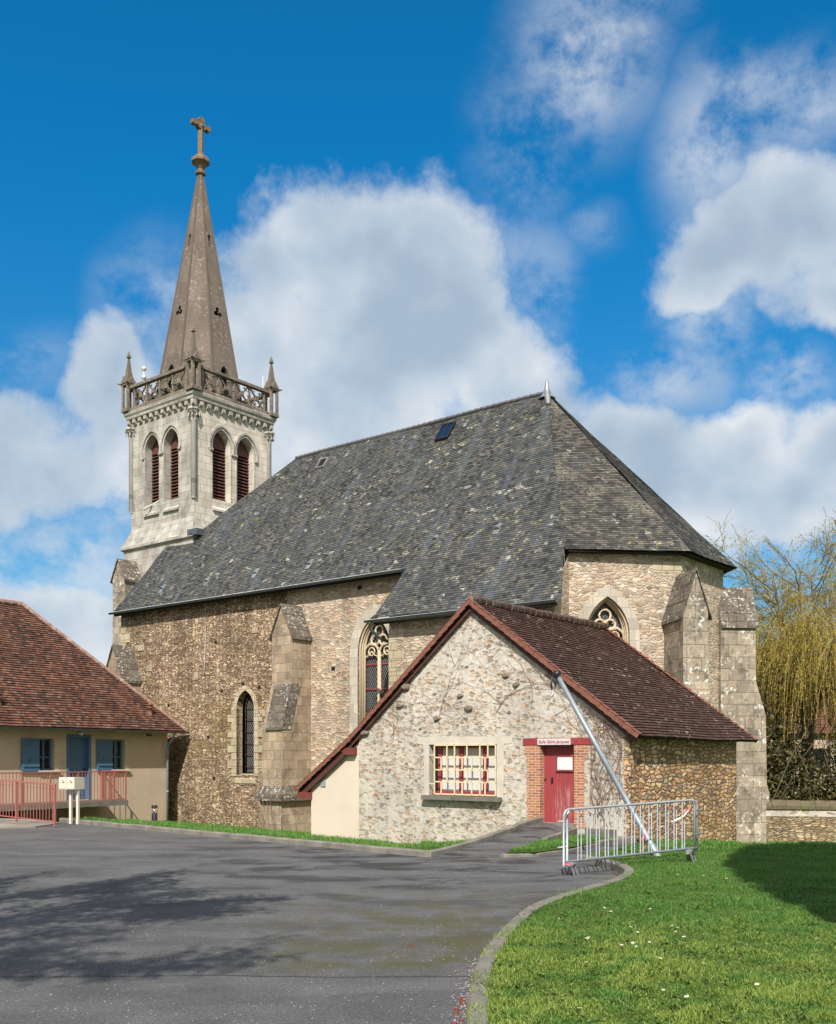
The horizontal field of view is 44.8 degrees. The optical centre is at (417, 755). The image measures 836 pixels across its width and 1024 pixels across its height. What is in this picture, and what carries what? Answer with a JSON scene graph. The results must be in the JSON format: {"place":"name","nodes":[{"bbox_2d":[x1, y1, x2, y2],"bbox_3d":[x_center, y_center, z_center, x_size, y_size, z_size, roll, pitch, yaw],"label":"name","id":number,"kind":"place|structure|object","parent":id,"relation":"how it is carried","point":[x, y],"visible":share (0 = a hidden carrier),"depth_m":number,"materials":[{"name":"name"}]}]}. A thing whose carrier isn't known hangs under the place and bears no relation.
{"place":"outdoors","nodes":[
{"label":"outdoors","id":0,"kind":"place"},
{"bbox_2d":[0,818,58,828],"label":"concrete pavement","id":1,"kind":"structure","parent":0,"point":[7,823],"depth_m":28.82,"materials":[{"name":"beige concrete"}]},
{"bbox_2d":[0,779,55,825],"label":"ramp railing","id":2,"kind":"object","parent":1,"relation":"on","point":[16,817],"visible":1,"depth_m":28.12,"materials":[{"name":"red metal"}]},
{"bbox_2d":[73,817,477,849],"bbox_3d":[-5.811,2.406,32.628,10.516,1.410,28.201,0,0,-25],"label":"grass strip","id":3,"kind":"object","parent":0,"point":[308,835],"depth_m":27.24,"materials":[{"name":"green plant"}]},
{"bbox_2d":[0,822,642,1023],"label":"asphalt yard","id":4,"kind":"structure","parent":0,"point":[124,884],"depth_m":11.82,"materials":[{"name":"grey asphalt"}]},
{"bbox_2d":[59,777,84,823],"bbox_3d":[-9.949,1.280,29.159,0.525,1.340,0.478,0,0,18],"label":"mailbox stand","id":5,"kind":"object","parent":4,"relation":"on","point":[72,783],"visible":1,"depth_m":29.06,"materials":[{"name":"white plastic"}]},
{"bbox_2d":[1,852,599,1023],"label":"fallen petals","id":6,"kind":"object","parent":4,"relation":"on","point":[233,957],"visible":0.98,"depth_m":9.37,"materials":[{"name":"plant"}]},
{"bbox_2d":[449,959,477,1023],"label":"kerbside petals","id":7,"kind":"object","parent":4,"relation":"on","point":[462,995],"visible":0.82,"depth_m":8.19,"materials":[{"name":"plant"}]},
{"bbox_2d":[557,799,699,876],"bbox_3d":[3.606,1.364,17.159,3.107,1.219,0.258,0,0,-29],"label":"crowd barrier","id":8,"kind":"object","parent":4,"relation":"on","point":[688,851],"visible":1,"depth_m":17.05,"materials":[{"name":"silver metal"}]},
{"bbox_2d":[0,0,835,680],"label":"sky","id":9,"kind":"structure","parent":0,"point":[421,211],"materials":[{"name":"blue"}]},
{"bbox_2d":[40,819,835,1023],"bbox_3d":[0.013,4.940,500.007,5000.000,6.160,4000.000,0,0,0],"label":"ground","id":10,"kind":"structure","parent":0,"point":[568,952],"depth_m":9.97,"materials":[{"name":"green plant"}]},
{"bbox_2d":[0,799,127,818],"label":"access ramp","id":11,"kind":"structure","parent":10,"relation":"on","point":[83,803],"depth_m":38.32,"materials":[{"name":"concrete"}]},
{"bbox_2d":[0,771,126,804],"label":"ramp railing","id":12,"kind":"object","parent":11,"relation":"on","point":[104,784],"visible":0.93,"depth_m":39.46,"materials":[{"name":"red metal"}]},
{"bbox_2d":[101,770,121,798],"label":"ramp railing","id":13,"kind":"object","parent":11,"relation":"on","point":[113,784],"visible":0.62,"depth_m":41.48,"materials":[{"name":"metal"}]},
{"bbox_2d":[0,599,188,820],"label":"house","id":14,"kind":"structure","parent":10,"relation":"on","point":[67,703],"depth_m":41.84,"materials":[{"name":"brown tile"}]},
{"bbox_2d":[37,739,59,771],"bbox_3d":[-14.664,-0.019,39.798,0.692,1.322,1.006,0,0,32],"label":"window","id":15,"kind":"structure","parent":14,"relation":"in","point":[45,744],"depth_m":39.85,"materials":[{"name":"blue paint"}]},
{"bbox_2d":[66,734,90,799],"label":"door","id":16,"kind":"structure","parent":14,"relation":"in","point":[78,747],"depth_m":41.16,"materials":[{"name":"blue paint"}]},
{"bbox_2d":[112,740,129,770],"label":"window","id":17,"kind":"structure","parent":14,"relation":"in","point":[117,744],"depth_m":42.95,"materials":[{"name":"blue paint"}]},
{"bbox_2d":[151,805,157,820],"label":"bollard light","id":18,"kind":"object","parent":10,"relation":"on","point":[154,815],"visible":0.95,"depth_m":41.90,"materials":[{"name":"black plastic"}]},
{"bbox_2d":[59,818,427,856],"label":"kerb","id":19,"kind":"structure","parent":10,"relation":"on","point":[362,847],"depth_m":23.12,"materials":[{"name":"concrete"}]},
{"bbox_2d":[106,117,769,842],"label":"church","id":20,"kind":"structure","parent":10,"relation":"on","point":[276,633],"depth_m":40.45,"materials":[{"name":"beige stone"}]},
{"bbox_2d":[227,685,261,783],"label":"lancet window","id":21,"kind":"structure","parent":20,"relation":"in","point":[253,731],"depth_m":43.52,"materials":[{"name":"beige stone"}]},
{"bbox_2d":[255,793,273,828],"bbox_3d":[-6.010,2.150,39.795,1.117,1.407,0.026,0,0,39],"label":"wall vine","id":22,"kind":"object","parent":20,"relation":"attached to","point":[262,814],"depth_m":39.83,"materials":[{"name":"brown plant"}]},
{"bbox_2d":[350,603,388,733],"bbox_3d":[-1.545,-3.028,38.757,2.520,5.556,0.415,0,0,39],"label":"gothic window","id":23,"kind":"structure","parent":20,"relation":"in","point":[373,653],"depth_m":39.16,"materials":[{"name":"beige stone"}]},
{"bbox_2d":[578,585,639,651],"bbox_3d":[6.218,-3.539,33.609,2.160,4.177,0.435,0,0,-6],"label":"gothic window","id":24,"kind":"structure","parent":20,"relation":"in","point":[599,607],"depth_m":33.49,"materials":[{"name":"beige stone"}]},
{"bbox_2d":[424,817,542,856],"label":"kerb","id":25,"kind":"structure","parent":10,"relation":"on","point":[475,841],"depth_m":21.78,"materials":[{"name":"concrete"}]},
{"bbox_2d":[294,595,757,849],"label":"parish hall","id":26,"kind":"structure","parent":10,"relation":"on","point":[481,770],"depth_m":27.61,"materials":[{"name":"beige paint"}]},
{"bbox_2d":[417,736,512,801],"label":"window","id":27,"kind":"structure","parent":26,"relation":"in","point":[463,768],"depth_m":27.73,"materials":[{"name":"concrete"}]},
{"bbox_2d":[378,622,622,827],"bbox_3d":[1.871,-0.984,27.081,7.917,5.670,0.032,0,0,39],"label":"climbing vine","id":28,"kind":"object","parent":26,"relation":"attached to","point":[595,755],"visible":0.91,"depth_m":25.07,"materials":[{"name":"plant"}]},
{"bbox_2d":[544,745,573,822],"bbox_3d":[3.648,0.710,25.936,0.788,2.000,0.628,0,0,0],"label":"door","id":29,"kind":"structure","parent":26,"relation":"in","point":[558,759],"depth_m":25.99,"materials":[{"name":"red paint"}]},
{"bbox_2d":[515,827,576,852],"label":"kerb","id":30,"kind":"structure","parent":10,"relation":"on","point":[572,831],"depth_m":23.76,"materials":[{"name":"concrete"}]},
{"bbox_2d":[467,854,633,1023],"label":"kerb","id":31,"kind":"structure","parent":10,"relation":"on","point":[484,962],"depth_m":10.02,"materials":[{"name":"concrete"}]},
{"bbox_2d":[509,834,624,851],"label":"triangle grass","id":32,"kind":"structure","parent":10,"relation":"on","point":[542,844],"depth_m":21.39,"materials":[{"name":"green plant"}]},
{"bbox_2d":[499,836,635,856],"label":"kerb","id":33,"kind":"structure","parent":10,"relation":"on","point":[571,849],"depth_m":20.93,"materials":[{"name":"concrete"}]},
{"bbox_2d":[550,670,660,855],"bbox_3d":[3.542,0.209,19.036,2.129,3.665,0.178,0,0,7],"label":"metal pole","id":34,"kind":"object","parent":10,"relation":"on","point":[602,756],"visible":0.89,"depth_m":19.00,"materials":[{"name":"metal"}]},
{"bbox_2d":[565,807,690,864],"bbox_3d":[3.360,1.357,17.455,2.782,0.945,0.896,0,0,-31],"label":"barrier tape","id":35,"kind":"object","parent":10,"relation":"on","point":[687,810],"visible":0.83,"depth_m":17.78,"materials":[{"name":"plastic"}]},
{"bbox_2d":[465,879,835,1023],"bbox_3d":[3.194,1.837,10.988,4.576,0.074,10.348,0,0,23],"label":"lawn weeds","id":36,"kind":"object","parent":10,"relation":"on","point":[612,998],"visible":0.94,"depth_m":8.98,"materials":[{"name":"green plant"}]},
{"bbox_2d":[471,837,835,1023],"bbox_3d":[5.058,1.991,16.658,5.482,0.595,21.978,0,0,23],"label":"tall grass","id":37,"kind":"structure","parent":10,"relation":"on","point":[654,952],"depth_m":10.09,"materials":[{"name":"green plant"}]},
{"bbox_2d":[615,838,835,850],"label":"lawn grass","id":38,"kind":"structure","parent":10,"relation":"on","point":[738,844],"depth_m":20.87,"materials":[{"name":"green plant"}]},
{"bbox_2d":[705,510,835,798],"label":"willow tree","id":39,"kind":"object","parent":10,"relation":"on","point":[796,644],"visible":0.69,"depth_m":45.02,"materials":[{"name":"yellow plant"}]},
{"bbox_2d":[756,651,826,800],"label":"bush","id":40,"kind":"object","parent":10,"relation":"on","point":[778,777],"visible":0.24,"depth_m":43.89,"materials":[{"name":"green plant"}]},
{"bbox_2d":[764,687,835,797],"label":"background house","id":41,"kind":"structure","parent":10,"relation":"on","point":[819,739],"depth_m":61.42,"materials":[{"name":"beige paint"}]},
{"bbox_2d":[814,749,830,771],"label":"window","id":42,"kind":"structure","parent":41,"relation":"in","point":[817,750],"depth_m":61.38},
{"bbox_2d":[766,800,835,841],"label":"garden wall","id":43,"kind":"structure","parent":10,"relation":"on","point":[795,820],"depth_m":36.76,"materials":[{"name":"beige stone"}]},
{"bbox_2d":[777,706,835,800],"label":"bush","id":44,"kind":"object","parent":10,"relation":"on","point":[823,794],"visible":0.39,"depth_m":43.86,"materials":[{"name":"green plant"}]},
{"bbox_2d":[814,606,835,782],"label":"willow tree","id":45,"kind":"object","parent":10,"relation":"on","point":[828,737],"visible":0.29,"depth_m":50.94,"materials":[{"name":"green plant"}]}
]}

